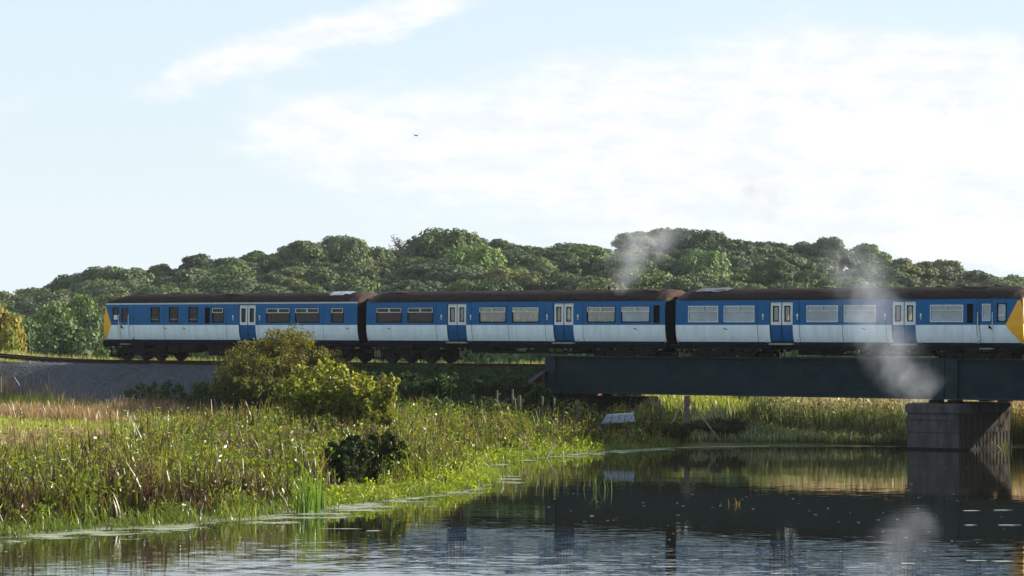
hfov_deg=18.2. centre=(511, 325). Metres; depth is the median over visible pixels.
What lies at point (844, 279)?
hill tree
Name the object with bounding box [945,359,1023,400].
girder span
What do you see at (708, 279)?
hill tree
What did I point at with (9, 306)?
hill tree
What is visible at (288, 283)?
hill tree
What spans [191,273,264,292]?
hill tree
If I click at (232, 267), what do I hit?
hill tree
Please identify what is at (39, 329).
hedge bush
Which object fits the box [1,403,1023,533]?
ground
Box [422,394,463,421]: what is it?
bramble mound
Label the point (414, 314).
window
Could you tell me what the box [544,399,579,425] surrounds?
bramble mound
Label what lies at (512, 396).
fence post
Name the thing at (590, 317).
scrub bush
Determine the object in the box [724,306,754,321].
window
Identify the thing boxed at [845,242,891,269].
hill tree
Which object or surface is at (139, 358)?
scrub bush
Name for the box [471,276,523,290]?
hill tree
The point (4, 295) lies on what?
hill tree
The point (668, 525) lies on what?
floating debris
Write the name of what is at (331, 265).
hill tree
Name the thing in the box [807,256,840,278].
hill tree
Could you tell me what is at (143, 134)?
sky
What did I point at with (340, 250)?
hill tree
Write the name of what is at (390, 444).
bramble bush
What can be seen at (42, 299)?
hill tree
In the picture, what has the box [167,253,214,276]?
hill tree
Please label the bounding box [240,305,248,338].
door
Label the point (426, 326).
railcar
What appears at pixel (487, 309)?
door
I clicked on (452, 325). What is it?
door
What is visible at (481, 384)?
bramble mound
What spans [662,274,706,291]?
hill tree
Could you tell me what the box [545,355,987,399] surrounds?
girder span
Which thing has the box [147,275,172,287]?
hill tree
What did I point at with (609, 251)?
hill tree
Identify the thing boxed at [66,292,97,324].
hedge bush
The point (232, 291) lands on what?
hill tree
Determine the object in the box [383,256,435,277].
hill tree
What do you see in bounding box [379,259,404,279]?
hill tree
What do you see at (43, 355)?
trackside grass
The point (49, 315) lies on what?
hedge bush
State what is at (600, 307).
window
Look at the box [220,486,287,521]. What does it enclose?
iris clump
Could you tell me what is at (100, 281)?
hill tree
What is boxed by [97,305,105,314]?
hill tree
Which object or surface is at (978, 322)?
railcar
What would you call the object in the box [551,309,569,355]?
scrub bush
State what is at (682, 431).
dark scrub bush
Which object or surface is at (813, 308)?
door
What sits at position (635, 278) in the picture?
hill tree
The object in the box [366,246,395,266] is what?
hill tree
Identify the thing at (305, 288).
hill tree
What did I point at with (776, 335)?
door
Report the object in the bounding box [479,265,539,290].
hill tree
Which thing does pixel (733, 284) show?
hill tree
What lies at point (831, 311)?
window
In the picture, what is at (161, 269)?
hill tree
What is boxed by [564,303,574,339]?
door
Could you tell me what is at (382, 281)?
hill tree
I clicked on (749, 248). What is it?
hill tree
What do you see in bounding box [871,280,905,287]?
hill tree
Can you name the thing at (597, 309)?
door
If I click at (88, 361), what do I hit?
railway track
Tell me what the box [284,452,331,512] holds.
iris clump
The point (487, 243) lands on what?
hill tree
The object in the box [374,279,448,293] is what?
hill tree
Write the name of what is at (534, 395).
bramble mound
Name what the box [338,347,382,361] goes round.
scrub bush
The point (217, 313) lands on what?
window
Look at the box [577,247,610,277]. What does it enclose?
hill tree
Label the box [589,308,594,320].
door
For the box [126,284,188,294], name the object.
hill tree
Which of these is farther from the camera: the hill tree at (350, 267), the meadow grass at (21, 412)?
the hill tree at (350, 267)
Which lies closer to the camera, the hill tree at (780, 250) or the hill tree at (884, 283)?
the hill tree at (884, 283)
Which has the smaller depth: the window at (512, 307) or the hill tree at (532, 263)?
the window at (512, 307)
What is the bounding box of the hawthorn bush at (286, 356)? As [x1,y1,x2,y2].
[210,325,359,404]
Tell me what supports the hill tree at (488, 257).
on the ground at (707, 443)
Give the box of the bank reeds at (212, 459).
[0,387,681,530]
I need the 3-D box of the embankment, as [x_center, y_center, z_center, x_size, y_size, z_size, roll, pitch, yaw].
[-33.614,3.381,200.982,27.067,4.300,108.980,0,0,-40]
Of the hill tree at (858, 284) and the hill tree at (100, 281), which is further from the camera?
the hill tree at (100, 281)
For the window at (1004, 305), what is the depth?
145.75 m
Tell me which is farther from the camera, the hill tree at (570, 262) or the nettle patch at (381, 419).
the hill tree at (570, 262)
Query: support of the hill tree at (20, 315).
on the ground at (707, 443)
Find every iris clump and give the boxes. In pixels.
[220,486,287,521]
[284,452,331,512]
[309,466,334,509]
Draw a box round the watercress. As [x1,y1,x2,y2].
[289,434,604,510]
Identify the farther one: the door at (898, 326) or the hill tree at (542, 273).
the hill tree at (542, 273)
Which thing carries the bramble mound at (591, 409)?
on the ground at (707, 443)
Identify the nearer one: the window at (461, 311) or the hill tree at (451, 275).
the window at (461, 311)
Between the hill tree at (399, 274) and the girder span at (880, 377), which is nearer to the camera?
the girder span at (880, 377)
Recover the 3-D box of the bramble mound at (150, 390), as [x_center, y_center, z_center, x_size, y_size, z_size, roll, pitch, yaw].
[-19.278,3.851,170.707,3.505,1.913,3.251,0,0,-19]
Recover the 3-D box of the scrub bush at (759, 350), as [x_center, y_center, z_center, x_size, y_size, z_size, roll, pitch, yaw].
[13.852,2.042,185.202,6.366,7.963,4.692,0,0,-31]
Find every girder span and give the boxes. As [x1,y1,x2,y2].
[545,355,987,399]
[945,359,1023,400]
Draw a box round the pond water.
[0,446,1023,575]
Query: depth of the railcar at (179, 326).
177.49 m
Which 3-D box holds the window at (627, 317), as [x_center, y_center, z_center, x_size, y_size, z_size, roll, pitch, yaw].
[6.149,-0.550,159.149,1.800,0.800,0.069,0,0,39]
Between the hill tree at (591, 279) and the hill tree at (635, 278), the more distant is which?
the hill tree at (591, 279)
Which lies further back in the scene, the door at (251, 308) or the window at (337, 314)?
the door at (251, 308)
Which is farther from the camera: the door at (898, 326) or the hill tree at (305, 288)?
the hill tree at (305, 288)
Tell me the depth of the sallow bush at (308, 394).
133.06 m
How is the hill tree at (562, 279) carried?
on the ground at (707, 443)
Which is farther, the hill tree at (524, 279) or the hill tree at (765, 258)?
the hill tree at (765, 258)
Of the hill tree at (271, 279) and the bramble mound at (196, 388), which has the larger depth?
the hill tree at (271, 279)
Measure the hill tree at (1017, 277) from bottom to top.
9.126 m
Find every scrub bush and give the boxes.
[121,346,169,359]
[168,351,227,360]
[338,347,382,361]
[377,347,423,362]
[437,348,481,362]
[463,308,557,363]
[467,309,520,351]
[514,308,537,319]
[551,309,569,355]
[561,308,622,355]
[628,308,688,355]
[654,421,695,442]
[686,349,740,355]
[690,416,748,438]
[729,307,781,405]
[782,312,827,356]
[828,350,882,356]
[878,308,943,357]
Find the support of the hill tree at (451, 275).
on the ground at (707, 443)
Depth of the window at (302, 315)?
173.34 m
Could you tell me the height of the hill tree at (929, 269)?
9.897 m
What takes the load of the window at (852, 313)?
in the railcar at (978, 322)
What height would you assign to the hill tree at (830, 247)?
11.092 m
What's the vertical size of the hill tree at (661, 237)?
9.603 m
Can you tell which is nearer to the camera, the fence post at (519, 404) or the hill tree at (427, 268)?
the fence post at (519, 404)
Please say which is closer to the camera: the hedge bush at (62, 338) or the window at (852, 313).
the window at (852, 313)
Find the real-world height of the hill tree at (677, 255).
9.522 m
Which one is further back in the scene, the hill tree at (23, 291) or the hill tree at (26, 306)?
the hill tree at (23, 291)
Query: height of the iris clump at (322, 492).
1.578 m
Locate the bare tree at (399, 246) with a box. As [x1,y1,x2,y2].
[389,234,408,255]
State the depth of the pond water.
89.78 m
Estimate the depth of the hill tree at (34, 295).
650.56 m
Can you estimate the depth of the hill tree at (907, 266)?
677.00 m
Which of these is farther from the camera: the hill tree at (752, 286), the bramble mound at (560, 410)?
the hill tree at (752, 286)
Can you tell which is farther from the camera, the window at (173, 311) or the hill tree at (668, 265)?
the hill tree at (668, 265)
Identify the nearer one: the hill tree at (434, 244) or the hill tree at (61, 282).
the hill tree at (434, 244)
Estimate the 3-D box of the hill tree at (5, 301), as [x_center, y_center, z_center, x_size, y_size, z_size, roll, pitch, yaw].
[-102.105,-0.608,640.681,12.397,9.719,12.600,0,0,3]
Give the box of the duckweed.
[0,446,906,542]
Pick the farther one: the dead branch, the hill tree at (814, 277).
the hill tree at (814, 277)
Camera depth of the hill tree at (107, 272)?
685.75 m
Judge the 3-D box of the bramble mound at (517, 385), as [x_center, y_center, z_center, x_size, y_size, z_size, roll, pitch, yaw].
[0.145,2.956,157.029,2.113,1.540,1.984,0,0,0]
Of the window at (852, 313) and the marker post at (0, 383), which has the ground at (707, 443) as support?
the marker post at (0, 383)
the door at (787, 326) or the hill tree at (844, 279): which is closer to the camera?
the door at (787, 326)
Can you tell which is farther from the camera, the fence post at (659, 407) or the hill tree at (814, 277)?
the hill tree at (814, 277)
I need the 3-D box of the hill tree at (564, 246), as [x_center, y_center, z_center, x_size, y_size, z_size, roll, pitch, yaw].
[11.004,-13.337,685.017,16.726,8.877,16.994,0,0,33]
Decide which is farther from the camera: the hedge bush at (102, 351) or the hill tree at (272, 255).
the hill tree at (272, 255)
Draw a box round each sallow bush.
[266,357,377,427]
[335,371,400,429]
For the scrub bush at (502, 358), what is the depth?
189.22 m
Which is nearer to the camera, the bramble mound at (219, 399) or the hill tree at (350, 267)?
the bramble mound at (219, 399)
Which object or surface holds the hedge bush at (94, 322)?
on the ground at (707, 443)
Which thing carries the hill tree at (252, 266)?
on the ground at (707, 443)
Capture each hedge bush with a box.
[21,323,37,355]
[22,317,50,339]
[31,317,100,358]
[32,301,77,324]
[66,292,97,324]
[79,310,104,338]
[90,338,123,359]
[92,347,113,359]
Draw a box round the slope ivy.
[187,361,544,410]
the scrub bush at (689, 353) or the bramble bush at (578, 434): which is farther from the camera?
the scrub bush at (689, 353)
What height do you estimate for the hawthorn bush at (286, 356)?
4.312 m
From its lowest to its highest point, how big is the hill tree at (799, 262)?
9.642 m
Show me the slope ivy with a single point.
(496, 372)
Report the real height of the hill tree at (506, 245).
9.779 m
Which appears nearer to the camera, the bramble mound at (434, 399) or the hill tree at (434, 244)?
the bramble mound at (434, 399)
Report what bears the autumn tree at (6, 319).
on the ground at (707, 443)
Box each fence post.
[496,390,497,411]
[511,389,513,408]
[519,395,520,414]
[541,396,543,427]
[553,398,554,427]
[576,399,578,425]
[659,399,660,418]
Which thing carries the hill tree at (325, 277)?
on the ground at (707, 443)
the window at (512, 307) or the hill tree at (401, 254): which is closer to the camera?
the window at (512, 307)
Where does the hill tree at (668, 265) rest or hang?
on the ground at (707, 443)
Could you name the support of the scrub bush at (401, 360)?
on the ground at (707, 443)
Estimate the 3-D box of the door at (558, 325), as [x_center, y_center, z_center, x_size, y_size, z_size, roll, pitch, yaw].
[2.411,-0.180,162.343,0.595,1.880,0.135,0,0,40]
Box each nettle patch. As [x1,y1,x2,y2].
[292,413,348,439]
[351,410,407,438]
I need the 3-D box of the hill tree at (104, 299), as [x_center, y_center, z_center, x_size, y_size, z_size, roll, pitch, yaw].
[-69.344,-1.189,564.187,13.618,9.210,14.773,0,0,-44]
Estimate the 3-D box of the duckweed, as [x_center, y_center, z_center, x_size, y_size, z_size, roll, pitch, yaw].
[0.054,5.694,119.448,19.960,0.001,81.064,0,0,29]
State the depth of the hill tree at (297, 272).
642.23 m
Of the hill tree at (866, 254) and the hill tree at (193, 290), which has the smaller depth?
the hill tree at (193, 290)
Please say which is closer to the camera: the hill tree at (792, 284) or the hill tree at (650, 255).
the hill tree at (792, 284)
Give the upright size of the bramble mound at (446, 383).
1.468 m
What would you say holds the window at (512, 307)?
in the railcar at (426, 326)
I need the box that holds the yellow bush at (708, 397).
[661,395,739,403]
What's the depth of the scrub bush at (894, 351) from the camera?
175.81 m
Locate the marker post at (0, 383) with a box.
[0,376,1,391]
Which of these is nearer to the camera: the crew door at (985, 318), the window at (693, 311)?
the crew door at (985, 318)
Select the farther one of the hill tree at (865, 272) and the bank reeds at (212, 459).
the hill tree at (865, 272)
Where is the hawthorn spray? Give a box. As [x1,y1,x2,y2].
[208,351,288,405]
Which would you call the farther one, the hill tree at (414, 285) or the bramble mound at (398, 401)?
the hill tree at (414, 285)
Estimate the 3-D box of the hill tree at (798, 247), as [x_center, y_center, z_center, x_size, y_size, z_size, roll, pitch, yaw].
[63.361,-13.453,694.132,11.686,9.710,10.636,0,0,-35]
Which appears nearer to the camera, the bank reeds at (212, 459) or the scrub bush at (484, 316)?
the bank reeds at (212, 459)
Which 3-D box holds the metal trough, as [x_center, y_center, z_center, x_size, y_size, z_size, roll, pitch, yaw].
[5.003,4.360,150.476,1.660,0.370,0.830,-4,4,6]
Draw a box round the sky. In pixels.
[0,0,1023,294]
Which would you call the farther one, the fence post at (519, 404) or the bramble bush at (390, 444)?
the fence post at (519, 404)
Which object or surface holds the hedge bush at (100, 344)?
on the ground at (707, 443)
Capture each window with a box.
[113,307,118,320]
[151,307,158,321]
[169,307,177,321]
[188,307,197,321]
[212,307,223,322]
[266,308,289,322]
[295,308,318,322]
[331,308,343,322]
[376,307,401,322]
[407,307,432,321]
[460,308,462,318]
[479,307,505,321]
[512,307,538,321]
[587,306,614,321]
[621,306,649,321]
[688,306,717,321]
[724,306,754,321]
[806,305,837,321]
[844,305,875,321]
[930,305,962,321]
[997,303,1006,321]
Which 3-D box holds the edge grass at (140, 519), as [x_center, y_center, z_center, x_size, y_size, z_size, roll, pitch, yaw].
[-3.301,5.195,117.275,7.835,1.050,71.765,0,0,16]
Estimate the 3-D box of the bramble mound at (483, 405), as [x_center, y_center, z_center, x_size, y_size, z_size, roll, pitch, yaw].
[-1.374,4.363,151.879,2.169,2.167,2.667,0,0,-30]
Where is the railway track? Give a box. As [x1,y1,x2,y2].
[0,353,544,367]
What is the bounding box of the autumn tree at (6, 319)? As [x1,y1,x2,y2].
[0,302,27,352]
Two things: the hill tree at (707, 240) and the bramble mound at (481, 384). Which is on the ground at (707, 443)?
the hill tree at (707, 240)
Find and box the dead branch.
[278,489,289,511]
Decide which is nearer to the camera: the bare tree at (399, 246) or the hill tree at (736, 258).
the hill tree at (736, 258)
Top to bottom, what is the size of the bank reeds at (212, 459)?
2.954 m
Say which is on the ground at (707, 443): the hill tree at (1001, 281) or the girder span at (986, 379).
the hill tree at (1001, 281)
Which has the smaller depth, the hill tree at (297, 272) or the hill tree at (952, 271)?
the hill tree at (297, 272)
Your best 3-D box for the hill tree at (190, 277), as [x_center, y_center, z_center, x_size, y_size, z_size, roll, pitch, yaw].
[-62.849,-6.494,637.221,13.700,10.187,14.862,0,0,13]
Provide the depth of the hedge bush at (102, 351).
261.43 m
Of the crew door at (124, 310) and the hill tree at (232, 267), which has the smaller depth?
the crew door at (124, 310)
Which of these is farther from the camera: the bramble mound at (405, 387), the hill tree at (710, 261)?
the hill tree at (710, 261)
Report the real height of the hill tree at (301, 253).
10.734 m
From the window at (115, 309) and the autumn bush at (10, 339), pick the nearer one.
the window at (115, 309)
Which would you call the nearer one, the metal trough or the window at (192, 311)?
the metal trough
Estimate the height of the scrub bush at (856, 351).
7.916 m
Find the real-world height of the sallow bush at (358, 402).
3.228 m
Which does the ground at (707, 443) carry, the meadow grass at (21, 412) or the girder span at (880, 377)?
the meadow grass at (21, 412)
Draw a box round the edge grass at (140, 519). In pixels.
[0,430,683,536]
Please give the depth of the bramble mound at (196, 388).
169.41 m
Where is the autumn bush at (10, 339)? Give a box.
[0,326,26,354]
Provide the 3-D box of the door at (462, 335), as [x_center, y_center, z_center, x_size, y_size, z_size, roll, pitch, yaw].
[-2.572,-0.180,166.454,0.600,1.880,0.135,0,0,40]
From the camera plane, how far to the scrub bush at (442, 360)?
190.78 m
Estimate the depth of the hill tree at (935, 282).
642.05 m
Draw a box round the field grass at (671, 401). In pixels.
[531,394,824,430]
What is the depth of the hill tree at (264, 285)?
596.73 m
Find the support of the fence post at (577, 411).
on the ground at (707, 443)
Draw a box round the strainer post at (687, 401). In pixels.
[671,396,719,441]
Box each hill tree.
[0,290,12,299]
[0,299,14,303]
[0,301,18,311]
[6,312,25,321]
[7,290,49,302]
[8,298,46,316]
[13,287,51,295]
[26,305,63,316]
[38,289,75,301]
[39,292,94,305]
[43,274,78,291]
[64,300,101,309]
[67,278,124,291]
[69,266,126,288]
[73,283,114,297]
[92,293,128,305]
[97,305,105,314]
[99,281,141,296]
[118,267,154,285]
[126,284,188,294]
[144,263,170,277]
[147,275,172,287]
[160,267,217,287]
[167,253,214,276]
[177,286,205,293]
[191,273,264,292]
[201,257,259,276]
[209,261,255,279]
[221,289,248,292]
[237,250,278,275]
[252,272,286,285]
[253,283,274,289]
[253,286,291,292]
[267,265,313,279]
[268,253,278,259]
[274,240,327,268]
[275,277,309,290]
[292,284,326,291]
[301,266,340,291]
[304,262,339,274]
[319,235,366,260]
[323,236,373,263]
[330,274,389,292]
[332,259,380,282]
[360,261,381,273]
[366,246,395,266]
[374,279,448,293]
[375,277,392,286]
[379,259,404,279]
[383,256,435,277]
[384,266,422,284]
[395,240,412,259]
[400,227,485,266]
[406,258,453,283]
[422,264,488,285]
[442,245,506,270]
[445,279,479,290]
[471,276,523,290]
[476,237,498,249]
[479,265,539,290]
[490,238,517,251]
[496,249,542,267]
[509,256,561,271]
[512,245,541,253]
[527,266,556,290]
[531,242,600,258]
[544,271,582,289]
[548,251,590,277]
[562,275,611,289]
[575,280,629,289]
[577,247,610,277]
[587,245,620,255]
[590,251,637,271]
[591,255,659,283]
[610,231,657,255]
[617,266,675,288]
[640,250,671,260]
[645,227,689,255]
[649,258,685,281]
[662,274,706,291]
[666,229,728,255]
[669,247,697,260]
[675,248,734,281]
[689,271,726,285]
[702,280,746,288]
[715,238,758,256]
[717,248,765,269]
[729,267,761,284]
[736,283,775,288]
[744,254,778,262]
[753,257,797,286]
[754,241,802,257]
[767,280,817,287]
[780,253,817,270]
[788,241,810,258]
[793,267,834,287]
[804,236,855,273]
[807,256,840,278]
[811,286,850,287]
[822,280,877,287]
[826,275,865,285]
[828,266,877,281]
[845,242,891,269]
[866,266,922,286]
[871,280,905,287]
[874,257,925,276]
[915,261,938,285]
[919,278,954,286]
[931,259,984,284]
[953,281,976,286]
[962,272,996,284]
[977,276,1023,286]
[1004,274,1023,280]
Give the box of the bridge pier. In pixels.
[905,399,1011,450]
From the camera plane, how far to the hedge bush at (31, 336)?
309.27 m
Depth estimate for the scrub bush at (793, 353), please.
182.44 m
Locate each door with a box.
[120,306,129,340]
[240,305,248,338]
[248,305,256,338]
[448,304,457,339]
[457,304,466,339]
[482,308,488,319]
[554,303,564,339]
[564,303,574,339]
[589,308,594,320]
[596,308,598,318]
[771,302,781,340]
[782,302,793,340]
[812,306,820,318]
[893,301,904,341]
[905,301,916,341]
[980,302,993,344]
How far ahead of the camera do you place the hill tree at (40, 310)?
561.42 m
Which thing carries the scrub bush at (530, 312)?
on the ground at (707, 443)
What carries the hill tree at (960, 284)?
on the ground at (707, 443)
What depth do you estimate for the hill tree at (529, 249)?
687.72 m
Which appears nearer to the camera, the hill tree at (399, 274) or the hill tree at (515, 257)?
the hill tree at (399, 274)
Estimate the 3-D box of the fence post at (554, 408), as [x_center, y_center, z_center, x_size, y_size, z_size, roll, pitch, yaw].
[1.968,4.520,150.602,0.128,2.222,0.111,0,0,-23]
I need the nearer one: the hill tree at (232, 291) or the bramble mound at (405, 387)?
the bramble mound at (405, 387)
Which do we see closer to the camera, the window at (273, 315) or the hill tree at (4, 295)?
the window at (273, 315)
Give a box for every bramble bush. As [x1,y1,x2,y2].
[317,433,374,484]
[360,430,412,480]
[564,430,586,444]
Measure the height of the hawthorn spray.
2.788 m
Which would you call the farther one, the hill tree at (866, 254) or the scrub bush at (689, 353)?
the hill tree at (866, 254)
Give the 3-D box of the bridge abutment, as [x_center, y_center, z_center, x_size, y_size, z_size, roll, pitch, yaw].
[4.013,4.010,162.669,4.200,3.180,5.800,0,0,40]
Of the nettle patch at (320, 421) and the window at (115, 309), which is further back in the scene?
the window at (115, 309)
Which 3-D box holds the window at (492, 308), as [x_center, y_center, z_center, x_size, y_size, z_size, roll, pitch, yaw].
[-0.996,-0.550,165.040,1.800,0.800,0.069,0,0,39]
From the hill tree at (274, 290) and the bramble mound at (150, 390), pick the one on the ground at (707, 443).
the hill tree at (274, 290)
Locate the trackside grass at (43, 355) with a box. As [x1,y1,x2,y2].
[0,349,544,363]
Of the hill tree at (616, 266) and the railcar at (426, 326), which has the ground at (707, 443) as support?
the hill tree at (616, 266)
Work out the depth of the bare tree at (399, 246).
689.66 m
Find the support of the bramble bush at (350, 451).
on the ground at (707, 443)
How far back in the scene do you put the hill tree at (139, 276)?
684.21 m
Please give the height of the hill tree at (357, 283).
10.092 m
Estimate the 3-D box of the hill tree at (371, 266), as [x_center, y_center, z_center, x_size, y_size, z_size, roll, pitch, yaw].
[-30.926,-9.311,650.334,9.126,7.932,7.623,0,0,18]
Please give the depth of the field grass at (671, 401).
163.20 m
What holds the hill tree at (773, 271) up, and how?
on the ground at (707, 443)
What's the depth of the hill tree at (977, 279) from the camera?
679.30 m
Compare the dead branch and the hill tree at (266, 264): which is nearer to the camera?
the dead branch
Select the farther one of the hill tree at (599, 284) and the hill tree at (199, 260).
the hill tree at (199, 260)
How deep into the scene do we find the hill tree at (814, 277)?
594.64 m
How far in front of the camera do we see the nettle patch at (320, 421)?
126.74 m
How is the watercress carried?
on the ground at (707, 443)
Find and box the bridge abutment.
[530,373,657,418]
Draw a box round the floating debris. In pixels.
[5,468,1001,573]
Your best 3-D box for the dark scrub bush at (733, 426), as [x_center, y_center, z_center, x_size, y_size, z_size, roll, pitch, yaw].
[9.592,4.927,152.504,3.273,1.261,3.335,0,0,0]
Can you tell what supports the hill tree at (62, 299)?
on the ground at (707, 443)
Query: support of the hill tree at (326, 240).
on the ground at (707, 443)
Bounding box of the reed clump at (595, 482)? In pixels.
[584,469,611,489]
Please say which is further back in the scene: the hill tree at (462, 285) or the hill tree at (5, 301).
the hill tree at (5, 301)
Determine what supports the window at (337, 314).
in the railcar at (179, 326)
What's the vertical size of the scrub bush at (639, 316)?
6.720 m
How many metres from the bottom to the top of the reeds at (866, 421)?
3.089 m
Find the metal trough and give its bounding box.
[600,412,635,423]
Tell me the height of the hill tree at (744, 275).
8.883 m
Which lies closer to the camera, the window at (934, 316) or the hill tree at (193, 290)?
the window at (934, 316)
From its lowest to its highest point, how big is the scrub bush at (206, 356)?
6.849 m
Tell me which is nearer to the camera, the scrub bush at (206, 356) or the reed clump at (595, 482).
the reed clump at (595, 482)
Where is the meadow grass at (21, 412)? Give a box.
[0,370,540,458]
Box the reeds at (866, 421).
[662,396,1023,444]
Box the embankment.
[0,359,642,414]
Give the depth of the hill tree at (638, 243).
693.32 m
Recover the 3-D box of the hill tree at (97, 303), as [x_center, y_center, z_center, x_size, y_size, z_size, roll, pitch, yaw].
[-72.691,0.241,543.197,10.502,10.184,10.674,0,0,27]
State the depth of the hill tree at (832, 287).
541.41 m
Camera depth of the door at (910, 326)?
148.99 m
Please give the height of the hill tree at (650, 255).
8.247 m
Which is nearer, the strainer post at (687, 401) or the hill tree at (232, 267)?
the strainer post at (687, 401)
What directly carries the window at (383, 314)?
in the railcar at (426, 326)
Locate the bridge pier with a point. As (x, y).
(940, 424)
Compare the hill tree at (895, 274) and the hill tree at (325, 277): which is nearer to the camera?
the hill tree at (325, 277)
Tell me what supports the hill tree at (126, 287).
on the ground at (707, 443)
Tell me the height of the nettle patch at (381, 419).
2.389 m
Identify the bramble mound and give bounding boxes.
[119,380,184,408]
[170,381,229,409]
[191,378,243,410]
[359,371,389,386]
[391,393,414,412]
[394,370,433,399]
[419,372,467,400]
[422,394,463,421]
[458,372,508,399]
[459,394,503,421]
[495,370,535,400]
[499,395,540,421]
[524,383,556,411]
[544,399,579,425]
[580,404,601,428]
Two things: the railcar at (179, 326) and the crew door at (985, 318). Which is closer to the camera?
the crew door at (985, 318)
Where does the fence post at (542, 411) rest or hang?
on the ground at (707, 443)
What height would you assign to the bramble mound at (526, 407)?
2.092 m
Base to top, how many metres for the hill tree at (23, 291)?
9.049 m
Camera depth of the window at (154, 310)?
180.81 m
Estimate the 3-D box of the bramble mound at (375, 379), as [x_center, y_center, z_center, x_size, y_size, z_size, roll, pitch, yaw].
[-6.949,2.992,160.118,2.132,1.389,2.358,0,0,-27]
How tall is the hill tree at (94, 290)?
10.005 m
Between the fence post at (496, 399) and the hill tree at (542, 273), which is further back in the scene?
the hill tree at (542, 273)
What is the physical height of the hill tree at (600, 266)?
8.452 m
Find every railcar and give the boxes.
[103,291,378,362]
[366,286,685,363]
[676,285,1023,358]

